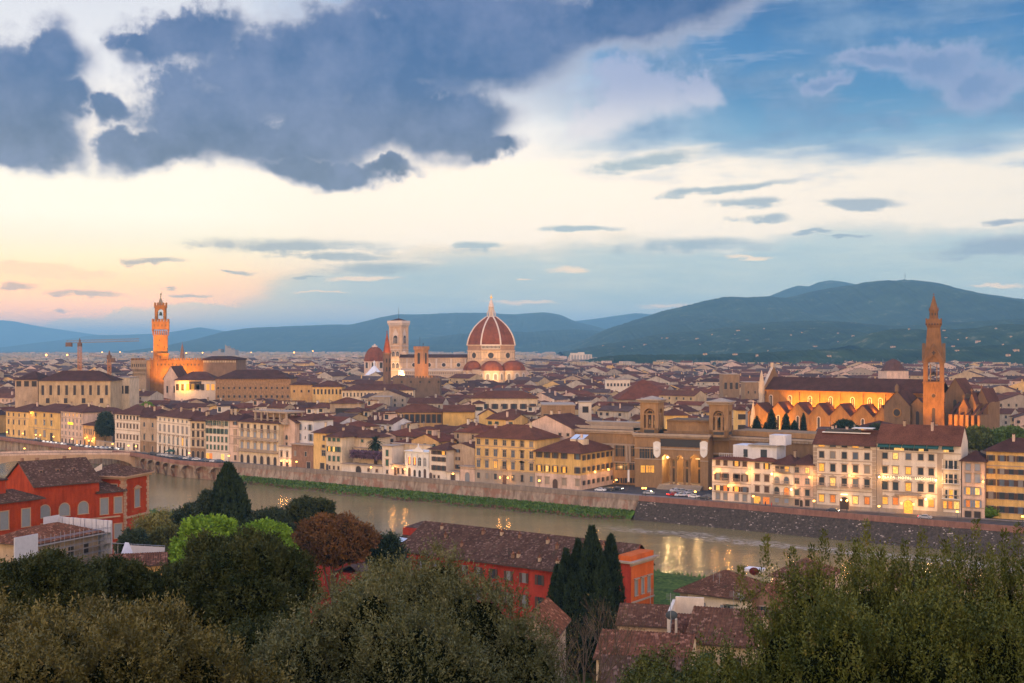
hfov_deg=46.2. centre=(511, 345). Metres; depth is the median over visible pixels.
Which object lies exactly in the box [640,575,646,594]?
window
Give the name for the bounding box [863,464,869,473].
window
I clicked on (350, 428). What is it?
town house
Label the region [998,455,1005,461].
window
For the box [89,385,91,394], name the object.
window
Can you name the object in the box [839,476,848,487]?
window
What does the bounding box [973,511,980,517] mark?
window
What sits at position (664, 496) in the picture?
pavement
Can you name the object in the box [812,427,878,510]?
hotel
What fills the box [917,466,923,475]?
window
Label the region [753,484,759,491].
window
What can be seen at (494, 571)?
window
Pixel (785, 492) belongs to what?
window
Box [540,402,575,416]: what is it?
theatre
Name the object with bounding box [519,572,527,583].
window
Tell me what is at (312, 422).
riverside house
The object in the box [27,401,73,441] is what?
riverside palazzo
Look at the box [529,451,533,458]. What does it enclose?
window
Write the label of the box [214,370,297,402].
rusticated palace
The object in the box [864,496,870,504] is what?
window
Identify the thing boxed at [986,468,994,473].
window
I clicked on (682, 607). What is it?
tiled house
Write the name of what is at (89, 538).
scaffolded house
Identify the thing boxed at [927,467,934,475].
window
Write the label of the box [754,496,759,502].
window
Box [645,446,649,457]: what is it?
window
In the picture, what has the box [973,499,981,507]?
window
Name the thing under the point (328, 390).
archive building
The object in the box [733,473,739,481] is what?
window
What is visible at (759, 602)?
hillside house
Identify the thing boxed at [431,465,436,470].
window
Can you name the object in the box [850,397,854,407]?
window
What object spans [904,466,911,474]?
window
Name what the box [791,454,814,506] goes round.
riverside house
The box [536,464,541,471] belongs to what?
window
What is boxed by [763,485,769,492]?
window
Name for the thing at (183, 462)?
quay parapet
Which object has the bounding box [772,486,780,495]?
window
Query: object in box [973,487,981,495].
window
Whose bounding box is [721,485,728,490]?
window
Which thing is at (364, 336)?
hill ridge behind dome
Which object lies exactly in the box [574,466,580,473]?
window
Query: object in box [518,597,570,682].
tiled house
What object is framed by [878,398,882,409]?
window
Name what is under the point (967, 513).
window
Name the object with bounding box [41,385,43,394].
window
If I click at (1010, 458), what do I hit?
window
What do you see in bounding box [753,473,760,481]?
window
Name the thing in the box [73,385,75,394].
window
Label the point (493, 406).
window
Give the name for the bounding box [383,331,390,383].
abbey spire
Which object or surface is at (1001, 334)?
hill
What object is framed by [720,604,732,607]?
window
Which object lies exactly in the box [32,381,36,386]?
window
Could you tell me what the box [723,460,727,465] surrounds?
window
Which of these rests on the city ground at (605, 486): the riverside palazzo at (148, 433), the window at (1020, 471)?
the riverside palazzo at (148, 433)
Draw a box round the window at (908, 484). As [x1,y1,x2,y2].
[904,480,911,491]
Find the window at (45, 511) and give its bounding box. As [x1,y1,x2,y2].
[40,504,50,518]
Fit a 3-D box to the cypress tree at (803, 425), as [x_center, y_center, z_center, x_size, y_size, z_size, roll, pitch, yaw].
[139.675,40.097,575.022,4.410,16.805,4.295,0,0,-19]
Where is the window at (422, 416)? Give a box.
[420,414,424,422]
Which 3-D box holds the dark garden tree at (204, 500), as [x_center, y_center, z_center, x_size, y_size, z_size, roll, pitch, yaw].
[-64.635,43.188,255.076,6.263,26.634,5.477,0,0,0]
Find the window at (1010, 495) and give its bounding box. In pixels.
[1007,492,1015,499]
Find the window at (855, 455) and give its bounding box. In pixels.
[852,452,858,459]
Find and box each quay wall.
[0,440,221,479]
[235,467,637,516]
[632,501,1023,556]
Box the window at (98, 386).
[97,385,99,394]
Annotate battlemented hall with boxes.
[393,376,466,397]
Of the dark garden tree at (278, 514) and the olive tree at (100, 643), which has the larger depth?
the dark garden tree at (278, 514)
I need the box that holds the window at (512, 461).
[510,460,515,469]
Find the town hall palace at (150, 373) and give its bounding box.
[131,293,246,394]
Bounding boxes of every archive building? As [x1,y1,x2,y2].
[311,380,345,402]
[342,384,415,399]
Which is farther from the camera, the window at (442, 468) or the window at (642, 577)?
the window at (442, 468)
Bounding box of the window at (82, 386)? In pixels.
[81,385,83,394]
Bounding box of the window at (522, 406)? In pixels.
[520,404,526,408]
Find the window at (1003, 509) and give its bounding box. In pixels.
[997,506,1006,512]
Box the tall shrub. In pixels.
[686,517,1023,682]
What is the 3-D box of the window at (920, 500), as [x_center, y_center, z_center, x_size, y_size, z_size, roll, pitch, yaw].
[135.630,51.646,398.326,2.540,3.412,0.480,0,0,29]
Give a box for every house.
[0,515,111,564]
[81,421,111,445]
[105,404,121,440]
[105,542,167,574]
[149,404,172,410]
[175,372,216,400]
[188,411,213,458]
[198,406,209,412]
[209,403,238,411]
[210,405,241,414]
[228,413,253,461]
[230,402,255,410]
[239,400,269,405]
[239,408,252,413]
[247,406,267,414]
[267,401,294,409]
[277,445,291,466]
[281,416,300,445]
[285,400,308,408]
[290,443,313,468]
[291,406,305,414]
[294,410,334,442]
[297,408,318,415]
[305,400,331,407]
[311,423,347,469]
[312,399,332,412]
[319,407,327,412]
[323,427,356,470]
[325,413,357,423]
[328,397,364,413]
[333,421,345,426]
[334,413,368,420]
[338,423,365,431]
[343,419,380,429]
[344,403,373,414]
[352,447,381,464]
[354,426,391,447]
[363,411,379,419]
[365,400,389,411]
[367,413,411,430]
[367,427,395,441]
[374,424,391,431]
[377,402,401,411]
[380,444,404,474]
[382,411,401,416]
[390,425,425,440]
[390,436,411,443]
[390,442,433,462]
[390,463,405,475]
[401,421,418,428]
[410,428,457,446]
[414,422,431,432]
[427,438,456,479]
[432,425,463,433]
[442,405,475,425]
[445,470,459,480]
[450,439,474,470]
[452,422,494,442]
[458,465,475,481]
[459,418,484,427]
[470,391,538,412]
[477,408,498,424]
[485,421,509,427]
[486,411,528,425]
[498,406,523,413]
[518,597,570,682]
[521,406,540,418]
[524,410,589,440]
[533,433,613,489]
[575,401,600,414]
[591,410,599,417]
[591,418,604,420]
[593,593,698,682]
[597,403,639,419]
[600,654,684,682]
[604,412,627,420]
[605,379,629,391]
[607,403,639,406]
[615,588,669,632]
[629,414,639,420]
[664,403,699,414]
[664,408,689,428]
[667,596,703,633]
[670,407,690,414]
[673,566,766,609]
[685,591,770,677]
[688,413,700,417]
[692,410,708,417]
[709,434,790,502]
[719,373,739,398]
[732,405,747,429]
[740,381,758,399]
[748,457,778,504]
[752,578,788,629]
[768,558,839,605]
[770,450,800,505]
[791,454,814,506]
[816,425,855,430]
[858,420,891,429]
[959,450,988,517]
[968,449,985,453]
[983,433,1023,519]
[1009,412,1023,425]
[1012,414,1023,427]
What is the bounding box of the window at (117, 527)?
[113,522,122,538]
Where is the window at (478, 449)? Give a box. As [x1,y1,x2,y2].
[477,448,480,455]
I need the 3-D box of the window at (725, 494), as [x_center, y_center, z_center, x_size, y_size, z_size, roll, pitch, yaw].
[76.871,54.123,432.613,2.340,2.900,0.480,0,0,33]
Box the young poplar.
[127,505,187,535]
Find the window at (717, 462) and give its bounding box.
[715,460,720,465]
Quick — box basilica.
[747,363,999,430]
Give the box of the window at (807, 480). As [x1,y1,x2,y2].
[804,478,809,484]
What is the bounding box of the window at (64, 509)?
[58,502,70,516]
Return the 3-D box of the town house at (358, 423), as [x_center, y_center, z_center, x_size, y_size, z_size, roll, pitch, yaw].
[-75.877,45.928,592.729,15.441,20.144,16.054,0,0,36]
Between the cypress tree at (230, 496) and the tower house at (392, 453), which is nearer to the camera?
the cypress tree at (230, 496)
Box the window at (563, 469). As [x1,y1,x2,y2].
[561,466,566,472]
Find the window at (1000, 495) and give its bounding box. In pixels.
[997,492,1006,499]
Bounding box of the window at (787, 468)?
[784,466,790,472]
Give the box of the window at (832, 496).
[829,494,836,502]
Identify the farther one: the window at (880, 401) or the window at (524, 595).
the window at (880, 401)
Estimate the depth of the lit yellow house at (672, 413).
560.00 m
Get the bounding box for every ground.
[0,351,1023,524]
[149,510,920,682]
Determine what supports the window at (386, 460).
in the tower house at (392, 453)
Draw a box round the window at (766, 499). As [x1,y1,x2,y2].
[763,497,768,503]
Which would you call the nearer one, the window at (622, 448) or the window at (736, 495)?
the window at (736, 495)
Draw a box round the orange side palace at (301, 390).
[289,380,317,401]
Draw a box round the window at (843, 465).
[840,463,847,472]
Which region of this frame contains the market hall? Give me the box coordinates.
[612,379,662,401]
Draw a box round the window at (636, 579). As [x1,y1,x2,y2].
[634,577,639,596]
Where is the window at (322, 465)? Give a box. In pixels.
[320,463,324,468]
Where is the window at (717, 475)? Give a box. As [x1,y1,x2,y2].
[714,472,720,479]
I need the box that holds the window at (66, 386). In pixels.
[65,385,67,394]
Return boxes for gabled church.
[163,365,186,399]
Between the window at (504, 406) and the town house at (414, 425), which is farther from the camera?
the window at (504, 406)
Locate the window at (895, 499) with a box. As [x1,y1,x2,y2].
[891,495,898,504]
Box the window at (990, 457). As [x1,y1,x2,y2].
[987,454,994,460]
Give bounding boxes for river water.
[0,450,1023,610]
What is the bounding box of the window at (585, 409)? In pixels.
[582,406,588,412]
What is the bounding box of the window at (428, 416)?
[426,414,430,422]
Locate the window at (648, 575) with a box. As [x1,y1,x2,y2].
[647,573,652,592]
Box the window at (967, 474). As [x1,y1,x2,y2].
[964,472,971,482]
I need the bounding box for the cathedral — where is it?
[398,296,526,381]
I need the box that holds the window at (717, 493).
[715,491,720,499]
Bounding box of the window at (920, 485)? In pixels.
[916,481,924,491]
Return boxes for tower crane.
[65,338,138,369]
[89,350,115,373]
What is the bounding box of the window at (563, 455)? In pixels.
[561,453,566,458]
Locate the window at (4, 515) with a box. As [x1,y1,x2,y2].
[0,510,9,530]
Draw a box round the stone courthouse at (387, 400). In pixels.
[371,396,392,406]
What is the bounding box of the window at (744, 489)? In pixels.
[741,486,748,492]
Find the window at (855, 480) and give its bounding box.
[850,476,859,488]
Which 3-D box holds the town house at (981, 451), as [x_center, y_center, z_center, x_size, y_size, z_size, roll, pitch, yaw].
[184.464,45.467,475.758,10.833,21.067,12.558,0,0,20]
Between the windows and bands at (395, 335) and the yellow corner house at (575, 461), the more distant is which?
the windows and bands at (395, 335)
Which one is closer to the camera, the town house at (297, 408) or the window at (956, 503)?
the window at (956, 503)
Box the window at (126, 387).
[125,386,128,393]
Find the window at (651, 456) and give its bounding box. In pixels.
[649,446,654,458]
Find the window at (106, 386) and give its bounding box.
[105,385,107,394]
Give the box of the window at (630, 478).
[629,477,634,483]
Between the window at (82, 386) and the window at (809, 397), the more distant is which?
the window at (82, 386)
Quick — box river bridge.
[0,450,135,466]
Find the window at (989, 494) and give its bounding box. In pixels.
[986,491,995,498]
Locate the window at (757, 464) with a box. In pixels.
[754,462,759,468]
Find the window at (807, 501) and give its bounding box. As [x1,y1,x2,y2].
[804,499,810,506]
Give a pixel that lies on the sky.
(243, 164)
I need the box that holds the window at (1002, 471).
[997,468,1006,474]
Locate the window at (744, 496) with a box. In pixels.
[741,493,746,501]
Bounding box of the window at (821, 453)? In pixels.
[818,450,824,457]
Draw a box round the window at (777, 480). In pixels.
[772,476,779,484]
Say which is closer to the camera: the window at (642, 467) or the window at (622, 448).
the window at (642, 467)
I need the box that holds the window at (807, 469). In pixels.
[805,467,809,473]
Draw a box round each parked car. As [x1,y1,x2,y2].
[595,487,605,491]
[642,490,654,494]
[674,492,683,496]
[682,492,691,496]
[688,494,699,498]
[697,495,709,499]
[826,508,838,511]
[918,514,931,518]
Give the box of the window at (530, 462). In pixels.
[528,461,533,470]
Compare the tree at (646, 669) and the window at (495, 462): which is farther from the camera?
the window at (495, 462)
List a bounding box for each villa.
[0,456,154,553]
[404,443,429,477]
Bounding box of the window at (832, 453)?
[830,451,835,458]
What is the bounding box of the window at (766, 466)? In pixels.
[763,463,769,469]
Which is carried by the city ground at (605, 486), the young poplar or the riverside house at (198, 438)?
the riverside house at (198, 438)
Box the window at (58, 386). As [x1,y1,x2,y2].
[57,385,59,394]
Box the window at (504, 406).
[501,404,507,408]
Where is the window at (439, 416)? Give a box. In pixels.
[437,414,441,422]
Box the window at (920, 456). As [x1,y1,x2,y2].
[917,453,923,460]
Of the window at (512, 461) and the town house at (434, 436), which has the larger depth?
the town house at (434, 436)
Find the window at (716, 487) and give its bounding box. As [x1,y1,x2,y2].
[714,484,721,490]
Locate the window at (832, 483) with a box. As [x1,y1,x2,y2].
[828,475,836,486]
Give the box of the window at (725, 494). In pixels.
[722,492,727,499]
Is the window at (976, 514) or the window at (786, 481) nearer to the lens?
the window at (976, 514)
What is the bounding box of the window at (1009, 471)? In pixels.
[1007,469,1015,474]
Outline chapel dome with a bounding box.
[363,344,382,375]
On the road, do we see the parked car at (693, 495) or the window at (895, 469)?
the parked car at (693, 495)
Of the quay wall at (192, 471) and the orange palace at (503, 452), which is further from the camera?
the quay wall at (192, 471)
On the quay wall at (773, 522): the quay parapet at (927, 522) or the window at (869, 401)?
the quay parapet at (927, 522)
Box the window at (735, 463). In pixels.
[733,461,739,466]
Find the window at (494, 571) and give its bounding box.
[489,567,496,579]
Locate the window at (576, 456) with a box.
[574,454,580,459]
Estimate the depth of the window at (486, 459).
489.59 m
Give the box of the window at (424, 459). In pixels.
[423,457,426,466]
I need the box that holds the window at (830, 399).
[828,396,832,405]
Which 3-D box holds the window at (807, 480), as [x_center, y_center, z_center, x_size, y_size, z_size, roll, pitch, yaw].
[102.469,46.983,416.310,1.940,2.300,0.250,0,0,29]
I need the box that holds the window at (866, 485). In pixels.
[862,477,871,488]
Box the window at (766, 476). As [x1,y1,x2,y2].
[764,474,769,481]
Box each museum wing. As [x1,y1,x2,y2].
[13,371,46,407]
[37,370,123,408]
[118,377,138,409]
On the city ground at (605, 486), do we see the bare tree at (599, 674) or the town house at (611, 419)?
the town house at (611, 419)
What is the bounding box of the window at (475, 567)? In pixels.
[474,565,481,577]
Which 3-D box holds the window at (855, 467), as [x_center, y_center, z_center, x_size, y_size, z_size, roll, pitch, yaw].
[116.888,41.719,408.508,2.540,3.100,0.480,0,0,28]
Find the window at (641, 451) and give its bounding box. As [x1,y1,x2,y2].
[639,446,644,457]
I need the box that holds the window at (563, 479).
[561,477,565,484]
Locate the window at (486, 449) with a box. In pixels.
[484,448,488,455]
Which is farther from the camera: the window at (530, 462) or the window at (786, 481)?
the window at (530, 462)
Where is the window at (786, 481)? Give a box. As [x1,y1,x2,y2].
[781,476,790,484]
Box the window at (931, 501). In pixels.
[927,497,934,507]
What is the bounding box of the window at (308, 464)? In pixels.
[306,461,310,468]
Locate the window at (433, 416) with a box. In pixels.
[431,414,435,422]
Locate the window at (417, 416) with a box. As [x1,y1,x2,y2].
[415,414,419,422]
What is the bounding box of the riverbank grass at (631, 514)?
[241,477,634,519]
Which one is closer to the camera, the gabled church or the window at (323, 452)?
the window at (323, 452)
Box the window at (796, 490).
[794,488,799,495]
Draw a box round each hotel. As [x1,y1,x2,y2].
[59,402,114,444]
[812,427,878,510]
[875,420,968,516]
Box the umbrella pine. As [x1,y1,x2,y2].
[833,418,859,429]
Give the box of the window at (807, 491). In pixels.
[804,488,809,496]
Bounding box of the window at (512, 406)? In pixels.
[510,404,516,408]
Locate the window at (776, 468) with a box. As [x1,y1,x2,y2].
[773,465,780,472]
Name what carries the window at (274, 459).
in the riverside palazzo at (260, 438)
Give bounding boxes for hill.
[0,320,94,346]
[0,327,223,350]
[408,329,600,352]
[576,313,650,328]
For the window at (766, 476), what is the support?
in the riverside house at (762, 485)
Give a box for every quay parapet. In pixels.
[0,437,223,466]
[232,463,638,500]
[639,495,1023,532]
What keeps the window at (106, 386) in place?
in the museum wing at (95, 387)
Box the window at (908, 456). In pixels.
[905,453,911,459]
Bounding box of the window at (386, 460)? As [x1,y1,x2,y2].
[384,458,388,465]
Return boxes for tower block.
[570,352,591,359]
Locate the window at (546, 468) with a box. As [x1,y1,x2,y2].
[544,464,549,471]
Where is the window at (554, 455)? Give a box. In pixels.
[552,453,557,458]
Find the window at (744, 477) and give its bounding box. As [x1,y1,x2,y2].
[741,473,747,481]
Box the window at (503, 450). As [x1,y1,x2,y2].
[501,449,506,456]
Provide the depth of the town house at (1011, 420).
692.43 m
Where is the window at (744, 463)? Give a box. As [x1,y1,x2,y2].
[742,461,746,466]
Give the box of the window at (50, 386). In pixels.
[49,385,51,394]
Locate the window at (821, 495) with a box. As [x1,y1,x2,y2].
[818,493,824,501]
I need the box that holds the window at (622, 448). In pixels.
[619,443,624,456]
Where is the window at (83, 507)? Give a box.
[77,501,88,514]
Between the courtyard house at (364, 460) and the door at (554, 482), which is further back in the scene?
the courtyard house at (364, 460)
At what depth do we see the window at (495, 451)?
487.20 m
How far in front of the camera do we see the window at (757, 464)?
425.98 m
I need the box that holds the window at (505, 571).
[504,569,512,581]
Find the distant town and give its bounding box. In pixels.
[0,351,1023,432]
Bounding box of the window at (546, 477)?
[544,476,548,483]
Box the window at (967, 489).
[964,486,971,494]
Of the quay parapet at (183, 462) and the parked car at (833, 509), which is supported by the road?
the parked car at (833, 509)
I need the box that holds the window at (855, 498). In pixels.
[851,495,858,503]
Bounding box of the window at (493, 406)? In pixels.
[491,404,497,408]
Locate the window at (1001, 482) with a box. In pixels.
[997,479,1006,486]
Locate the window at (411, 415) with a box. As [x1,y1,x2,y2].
[410,414,413,421]
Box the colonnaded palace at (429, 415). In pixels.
[394,404,442,427]
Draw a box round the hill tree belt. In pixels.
[584,344,1023,363]
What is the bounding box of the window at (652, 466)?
[649,465,654,472]
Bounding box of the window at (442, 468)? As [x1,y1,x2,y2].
[440,465,445,470]
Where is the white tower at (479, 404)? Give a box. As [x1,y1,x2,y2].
[472,400,485,422]
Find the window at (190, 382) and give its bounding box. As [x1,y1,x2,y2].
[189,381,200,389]
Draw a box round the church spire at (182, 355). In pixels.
[180,344,184,359]
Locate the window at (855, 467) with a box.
[852,464,858,472]
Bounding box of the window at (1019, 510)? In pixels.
[1016,507,1023,514]
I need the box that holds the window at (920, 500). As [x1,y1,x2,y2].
[917,497,924,506]
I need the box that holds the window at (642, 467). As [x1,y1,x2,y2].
[640,465,645,472]
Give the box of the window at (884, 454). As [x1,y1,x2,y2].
[882,452,887,458]
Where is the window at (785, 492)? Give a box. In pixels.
[781,487,789,495]
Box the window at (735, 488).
[733,486,739,491]
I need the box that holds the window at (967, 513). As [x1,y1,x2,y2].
[964,510,971,517]
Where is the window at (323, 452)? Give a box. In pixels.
[321,450,325,455]
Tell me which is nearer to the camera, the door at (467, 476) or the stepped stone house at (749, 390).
the door at (467, 476)
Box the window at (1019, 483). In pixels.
[1016,480,1023,487]
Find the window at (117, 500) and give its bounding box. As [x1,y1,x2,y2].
[113,496,122,513]
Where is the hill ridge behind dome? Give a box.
[113,312,605,352]
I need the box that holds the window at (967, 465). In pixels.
[965,463,970,470]
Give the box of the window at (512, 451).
[511,450,514,457]
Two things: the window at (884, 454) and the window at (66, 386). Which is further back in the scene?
the window at (66, 386)
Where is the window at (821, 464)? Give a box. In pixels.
[818,462,824,471]
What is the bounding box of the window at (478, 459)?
[476,458,480,466]
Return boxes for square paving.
[610,484,711,499]
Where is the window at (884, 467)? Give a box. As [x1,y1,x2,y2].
[882,465,888,473]
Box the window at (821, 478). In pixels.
[818,475,825,486]
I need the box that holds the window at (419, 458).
[418,457,421,466]
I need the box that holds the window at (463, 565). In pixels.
[459,564,467,574]
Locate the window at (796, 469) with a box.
[794,467,798,472]
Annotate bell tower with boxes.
[387,318,409,377]
[922,294,945,424]
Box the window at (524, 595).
[519,593,527,607]
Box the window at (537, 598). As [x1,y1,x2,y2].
[535,595,543,606]
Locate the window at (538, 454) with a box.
[536,452,541,457]
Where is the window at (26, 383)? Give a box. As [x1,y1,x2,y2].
[24,381,28,386]
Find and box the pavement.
[0,436,1023,521]
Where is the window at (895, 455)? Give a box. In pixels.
[892,452,898,459]
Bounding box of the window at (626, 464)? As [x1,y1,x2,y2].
[622,461,627,470]
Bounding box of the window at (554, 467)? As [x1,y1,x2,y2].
[552,465,557,472]
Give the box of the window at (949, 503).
[946,500,953,508]
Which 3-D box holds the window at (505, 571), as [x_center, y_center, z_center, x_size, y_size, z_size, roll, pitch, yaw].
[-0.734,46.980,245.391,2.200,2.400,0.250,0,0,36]
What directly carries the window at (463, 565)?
in the crimson building at (531, 557)
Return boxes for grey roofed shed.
[334,560,406,603]
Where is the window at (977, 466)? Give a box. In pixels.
[974,463,980,470]
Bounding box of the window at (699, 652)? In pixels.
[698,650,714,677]
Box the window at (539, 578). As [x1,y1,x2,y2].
[535,574,543,586]
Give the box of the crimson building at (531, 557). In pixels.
[399,521,658,619]
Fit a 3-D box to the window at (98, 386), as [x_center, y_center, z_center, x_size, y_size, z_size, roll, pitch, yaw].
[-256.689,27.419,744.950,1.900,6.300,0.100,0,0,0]
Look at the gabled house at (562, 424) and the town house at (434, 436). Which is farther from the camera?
the town house at (434, 436)
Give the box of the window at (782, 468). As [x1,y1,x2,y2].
[778,466,784,472]
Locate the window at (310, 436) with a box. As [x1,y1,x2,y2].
[308,434,312,440]
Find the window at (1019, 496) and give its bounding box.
[1016,493,1023,500]
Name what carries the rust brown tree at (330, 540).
on the ground at (666, 584)
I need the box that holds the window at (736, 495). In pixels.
[734,493,739,500]
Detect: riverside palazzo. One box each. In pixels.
[4,402,42,437]
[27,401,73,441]
[113,403,153,451]
[139,406,166,452]
[154,407,210,455]
[203,408,239,460]
[236,408,304,465]
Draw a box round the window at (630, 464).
[629,461,634,470]
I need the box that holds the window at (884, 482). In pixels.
[881,479,888,489]
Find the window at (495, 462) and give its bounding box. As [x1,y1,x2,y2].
[492,459,497,467]
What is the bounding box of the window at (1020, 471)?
[1016,469,1023,475]
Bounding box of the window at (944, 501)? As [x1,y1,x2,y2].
[941,500,946,508]
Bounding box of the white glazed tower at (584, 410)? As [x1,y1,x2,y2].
[578,401,591,420]
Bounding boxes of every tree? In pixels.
[0,584,299,682]
[94,410,114,440]
[112,526,150,553]
[139,401,153,405]
[148,521,181,565]
[166,512,243,565]
[169,501,196,524]
[193,487,214,517]
[210,461,251,530]
[240,530,579,682]
[241,516,300,550]
[245,505,299,537]
[282,494,335,528]
[290,510,382,605]
[364,529,411,573]
[367,436,384,463]
[535,594,652,682]
[546,562,559,601]
[553,547,574,609]
[562,572,588,679]
[570,537,582,578]
[577,524,604,676]
[585,556,615,673]
[603,533,625,627]
[611,641,712,682]
[750,415,761,428]
[766,409,778,429]
[780,413,790,429]
[791,420,799,430]
[799,413,806,430]
[866,422,880,429]
[965,424,995,451]
[985,505,999,517]
[991,424,1023,444]
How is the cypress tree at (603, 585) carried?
on the ground at (666, 584)
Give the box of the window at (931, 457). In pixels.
[928,454,934,460]
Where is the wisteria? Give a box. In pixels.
[349,449,381,460]
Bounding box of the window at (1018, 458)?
[1016,456,1023,462]
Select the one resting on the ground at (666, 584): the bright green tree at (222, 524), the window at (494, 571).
the bright green tree at (222, 524)
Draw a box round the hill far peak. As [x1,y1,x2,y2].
[771,280,855,297]
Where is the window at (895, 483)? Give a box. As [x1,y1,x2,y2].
[891,479,899,490]
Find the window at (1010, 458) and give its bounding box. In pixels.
[1007,455,1015,461]
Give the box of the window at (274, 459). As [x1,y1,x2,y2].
[273,457,276,465]
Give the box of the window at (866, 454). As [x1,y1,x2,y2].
[864,452,869,459]
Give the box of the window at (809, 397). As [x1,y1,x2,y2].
[808,396,811,404]
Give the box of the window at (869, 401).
[867,397,871,403]
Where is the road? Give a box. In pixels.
[0,435,1023,526]
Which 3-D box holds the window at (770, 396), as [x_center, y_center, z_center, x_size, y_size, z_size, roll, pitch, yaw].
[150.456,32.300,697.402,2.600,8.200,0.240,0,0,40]
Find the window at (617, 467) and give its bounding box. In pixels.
[615,463,620,470]
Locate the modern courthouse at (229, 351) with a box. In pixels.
[212,345,238,355]
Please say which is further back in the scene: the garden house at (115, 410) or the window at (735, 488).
the garden house at (115, 410)
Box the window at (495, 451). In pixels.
[493,449,497,456]
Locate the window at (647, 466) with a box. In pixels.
[645,465,650,472]
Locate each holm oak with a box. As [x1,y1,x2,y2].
[0,544,110,634]
[86,552,168,613]
[148,524,324,647]
[206,608,303,681]
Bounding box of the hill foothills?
[556,318,1023,357]
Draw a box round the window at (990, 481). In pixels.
[986,478,995,485]
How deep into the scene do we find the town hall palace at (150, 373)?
994.00 m
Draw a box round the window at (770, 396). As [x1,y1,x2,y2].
[769,395,772,405]
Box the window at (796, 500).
[793,498,799,505]
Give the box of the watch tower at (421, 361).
[413,343,429,377]
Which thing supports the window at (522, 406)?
in the long cream house at (508, 400)
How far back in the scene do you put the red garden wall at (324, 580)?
241.45 m
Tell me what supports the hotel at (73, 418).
on the city ground at (605, 486)
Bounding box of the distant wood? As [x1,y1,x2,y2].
[2,356,1023,374]
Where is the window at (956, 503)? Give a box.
[952,501,959,509]
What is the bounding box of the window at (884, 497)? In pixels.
[882,494,888,504]
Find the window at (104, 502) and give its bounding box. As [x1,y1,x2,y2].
[100,497,108,514]
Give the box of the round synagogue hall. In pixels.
[878,359,907,378]
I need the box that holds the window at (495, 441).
[493,439,497,445]
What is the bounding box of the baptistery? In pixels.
[365,361,379,375]
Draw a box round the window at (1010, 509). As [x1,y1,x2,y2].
[1007,506,1016,513]
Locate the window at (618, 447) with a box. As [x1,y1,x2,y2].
[615,443,620,456]
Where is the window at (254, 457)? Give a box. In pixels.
[253,455,256,463]
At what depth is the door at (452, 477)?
499.61 m
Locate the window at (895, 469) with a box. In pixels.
[891,465,898,473]
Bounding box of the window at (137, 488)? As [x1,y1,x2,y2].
[134,485,141,507]
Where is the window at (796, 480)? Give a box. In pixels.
[794,477,799,483]
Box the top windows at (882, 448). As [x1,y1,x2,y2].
[879,447,953,451]
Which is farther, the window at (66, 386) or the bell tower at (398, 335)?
the bell tower at (398, 335)
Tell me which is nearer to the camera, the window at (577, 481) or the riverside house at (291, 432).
the window at (577, 481)
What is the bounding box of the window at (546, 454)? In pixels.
[544,452,549,457]
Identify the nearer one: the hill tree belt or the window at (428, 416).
the window at (428, 416)
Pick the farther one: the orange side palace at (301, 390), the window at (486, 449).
the orange side palace at (301, 390)
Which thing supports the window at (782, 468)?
in the riverside house at (783, 480)
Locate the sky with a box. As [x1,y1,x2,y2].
[0,0,1023,334]
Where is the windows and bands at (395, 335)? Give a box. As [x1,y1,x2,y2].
[391,326,408,376]
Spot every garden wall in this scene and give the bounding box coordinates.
[95,440,114,447]
[310,559,363,622]
[340,462,382,473]
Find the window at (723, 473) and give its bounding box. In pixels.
[722,472,728,480]
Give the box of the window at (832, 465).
[830,463,836,471]
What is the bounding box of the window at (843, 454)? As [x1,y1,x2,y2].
[841,451,846,458]
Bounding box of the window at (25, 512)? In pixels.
[21,507,30,527]
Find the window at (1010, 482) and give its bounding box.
[1007,479,1015,486]
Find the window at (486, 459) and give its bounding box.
[484,458,488,467]
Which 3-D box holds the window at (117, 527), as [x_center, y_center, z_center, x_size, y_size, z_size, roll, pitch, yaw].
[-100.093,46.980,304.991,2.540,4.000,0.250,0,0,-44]
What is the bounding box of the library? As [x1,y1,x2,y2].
[573,396,816,490]
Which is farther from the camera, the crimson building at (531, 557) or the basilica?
the basilica
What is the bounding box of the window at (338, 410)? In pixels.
[335,408,352,413]
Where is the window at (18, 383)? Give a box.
[16,381,20,386]
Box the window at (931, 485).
[928,481,934,492]
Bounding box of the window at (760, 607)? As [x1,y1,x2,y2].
[757,605,769,616]
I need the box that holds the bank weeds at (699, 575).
[150,508,859,595]
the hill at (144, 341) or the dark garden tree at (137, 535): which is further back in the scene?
the hill at (144, 341)
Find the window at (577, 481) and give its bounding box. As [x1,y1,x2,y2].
[574,478,579,485]
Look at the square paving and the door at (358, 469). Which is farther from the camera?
the door at (358, 469)
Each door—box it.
[355,466,361,472]
[423,468,426,477]
[450,474,455,479]
[465,472,469,481]
[502,475,506,483]
[552,479,557,487]
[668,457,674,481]
[683,460,687,481]
[696,458,699,482]
[839,497,849,509]
[903,500,912,513]
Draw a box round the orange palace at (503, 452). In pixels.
[472,420,562,486]
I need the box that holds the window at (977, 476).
[974,473,981,483]
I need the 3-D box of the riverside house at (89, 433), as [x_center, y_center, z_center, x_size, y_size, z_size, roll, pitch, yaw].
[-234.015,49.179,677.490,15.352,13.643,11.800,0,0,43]
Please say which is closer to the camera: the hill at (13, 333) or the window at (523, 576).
the window at (523, 576)
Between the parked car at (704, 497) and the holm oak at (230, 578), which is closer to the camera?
the holm oak at (230, 578)
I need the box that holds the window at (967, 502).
[964,499,971,507]
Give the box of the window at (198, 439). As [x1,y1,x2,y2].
[196,438,199,446]

